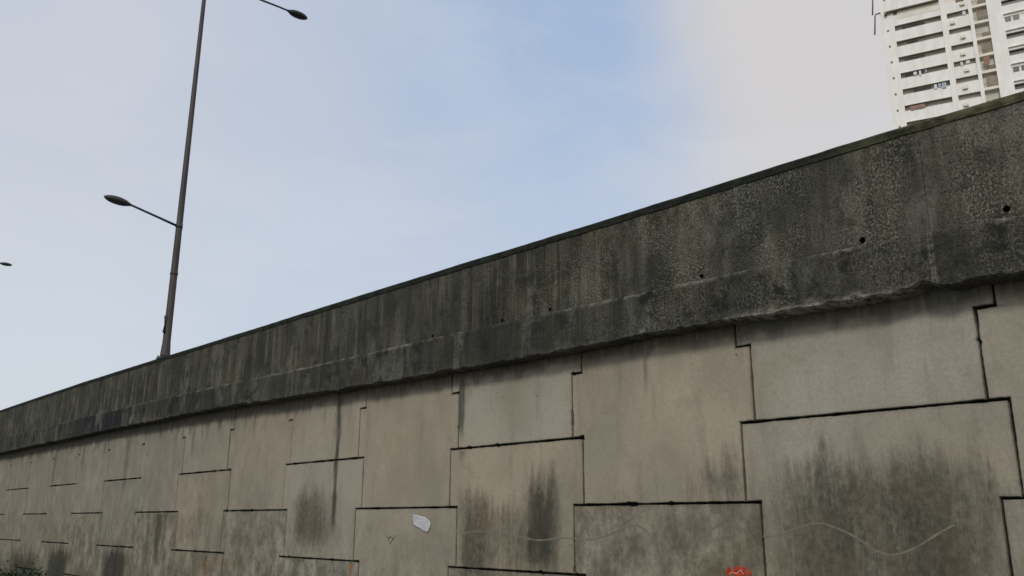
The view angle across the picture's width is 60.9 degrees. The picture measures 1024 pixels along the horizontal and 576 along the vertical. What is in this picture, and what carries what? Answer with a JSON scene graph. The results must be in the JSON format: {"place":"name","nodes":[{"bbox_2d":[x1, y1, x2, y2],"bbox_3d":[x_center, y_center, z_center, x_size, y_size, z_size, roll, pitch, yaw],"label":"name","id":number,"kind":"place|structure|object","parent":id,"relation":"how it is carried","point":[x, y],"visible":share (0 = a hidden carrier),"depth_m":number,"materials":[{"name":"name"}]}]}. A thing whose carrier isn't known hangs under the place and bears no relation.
{"place":"outdoors","nodes":[
{"label":"outdoors","id":0,"kind":"place"},
{"bbox_2d":[0,0,893,409],"label":"sky","id":1,"kind":"structure","parent":0,"point":[353,148],"materials":[{"name":"blue"}]},
{"bbox_3d":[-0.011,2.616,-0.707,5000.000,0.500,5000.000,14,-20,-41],"label":"ground","id":2,"kind":"structure","parent":0,"visible":0},
{"bbox_2d":[0,280,1023,575],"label":"retaining wall","id":3,"kind":"structure","parent":2,"relation":"on","point":[882,438],"depth_m":9.56,"materials":[{"name":"concrete"}]},
{"bbox_2d":[412,514,430,531],"bbox_3d":[-1.234,3.196,11.832,0.010,0.240,0.415,14,-20,-41],"label":"paper sheet","id":4,"kind":"object","parent":3,"relation":"attached to","point":[422,523],"visible":1,"depth_m":11.83,"materials":[{"name":"white paper"}]},
{"bbox_2d":[0,91,1023,454],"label":"flyover parapet","id":5,"kind":"structure","parent":3,"relation":"on","point":[916,209],"depth_m":9.29,"materials":[{"name":"concrete"}]},
{"bbox_2d":[0,262,11,265],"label":"street lamp","id":6,"kind":"object","parent":5,"relation":"on","point":[5,264],"visible":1,"depth_m":44.70,"materials":[{"name":"metal"}]},
{"bbox_2d":[104,0,307,359],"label":"street lamp","id":7,"kind":"object","parent":5,"relation":"on","point":[168,318],"visible":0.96,"depth_m":20.30,"materials":[{"name":"metal"}]},
{"bbox_2d":[725,565,750,575],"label":"graffiti","id":8,"kind":"object","parent":3,"relation":"attached to","point":[739,572],"visible":1,"depth_m":8.20,"materials":[{"name":"red paint"}]},
{"bbox_2d":[872,0,1023,128],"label":"apartment tower","id":9,"kind":"structure","parent":2,"relation":"on","point":[939,40],"depth_m":138.99,"materials":[{"name":"white concrete"}]},
{"bbox_2d":[902,22,923,29],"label":"balcony door","id":10,"kind":"structure","parent":9,"relation":"in","point":[914,25],"depth_m":143.33,"materials":[{"name":"grey glass"}]},
{"bbox_2d":[905,71,922,77],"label":"balcony door","id":11,"kind":"structure","parent":9,"relation":"in","point":[910,75],"depth_m":141.61,"materials":[{"name":"grey glass"}]},
{"bbox_2d":[905,55,924,60],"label":"balcony door","id":12,"kind":"structure","parent":9,"relation":"in","point":[921,56],"depth_m":141.99,"materials":[{"name":"grey glass"}]},
{"bbox_2d":[910,103,925,109],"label":"laundry","id":13,"kind":"object","parent":9,"relation":"hanging from","point":[917,106],"visible":1,"depth_m":139.21,"materials":[{"name":"red fabric"}]},
{"bbox_2d":[913,87,930,92],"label":"balcony door","id":14,"kind":"structure","parent":9,"relation":"in","point":[927,88],"depth_m":140.27,"materials":[{"name":"grey glass"}]},
{"bbox_2d":[983,56,989,64],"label":"laundry","id":15,"kind":"object","parent":9,"relation":"hanging from","point":[986,60],"visible":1,"depth_m":135.88,"materials":[{"name":"red fabric"}]},
{"bbox_2d":[1001,0,1023,5],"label":"window","id":16,"kind":"structure","parent":9,"relation":"in","point":[1008,2],"depth_m":136.82,"materials":[{"name":"black glass"}]},
{"bbox_2d":[1004,13,1023,22],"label":"window","id":17,"kind":"structure","parent":9,"relation":"in","point":[1019,16],"depth_m":135.66,"materials":[{"name":"grey glass"}]},
{"bbox_2d":[1006,31,1023,38],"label":"window","id":18,"kind":"structure","parent":9,"relation":"in","point":[1017,34],"depth_m":135.31,"materials":[{"name":"black glass"}]},
{"bbox_2d":[1009,48,1023,55],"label":"window","id":19,"kind":"structure","parent":9,"relation":"in","point":[1019,51],"depth_m":134.63,"materials":[{"name":"black glass"}]},
{"bbox_2d":[1012,65,1023,72],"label":"window","id":20,"kind":"structure","parent":9,"relation":"in","point":[1019,68],"depth_m":133.65,"materials":[{"name":"grey glass"}]},
{"bbox_2d":[1014,84,1023,89],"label":"window","id":21,"kind":"structure","parent":9,"relation":"in","point":[1019,86],"depth_m":133.29,"materials":[{"name":"black glass"}]},
{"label":"pavement","id":22,"kind":"structure","parent":0,"visible":0},
{"bbox_2d":[0,560,27,575],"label":"shrub","id":23,"kind":"object","parent":22,"relation":"on","point":[2,573],"visible":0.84,"depth_m":23.85,"materials":[{"name":"green plant"}]},
{"bbox_2d":[5,556,51,575],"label":"shrub","id":24,"kind":"object","parent":22,"relation":"on","point":[32,572],"visible":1,"depth_m":22.09,"materials":[{"name":"green plant"}]}
]}

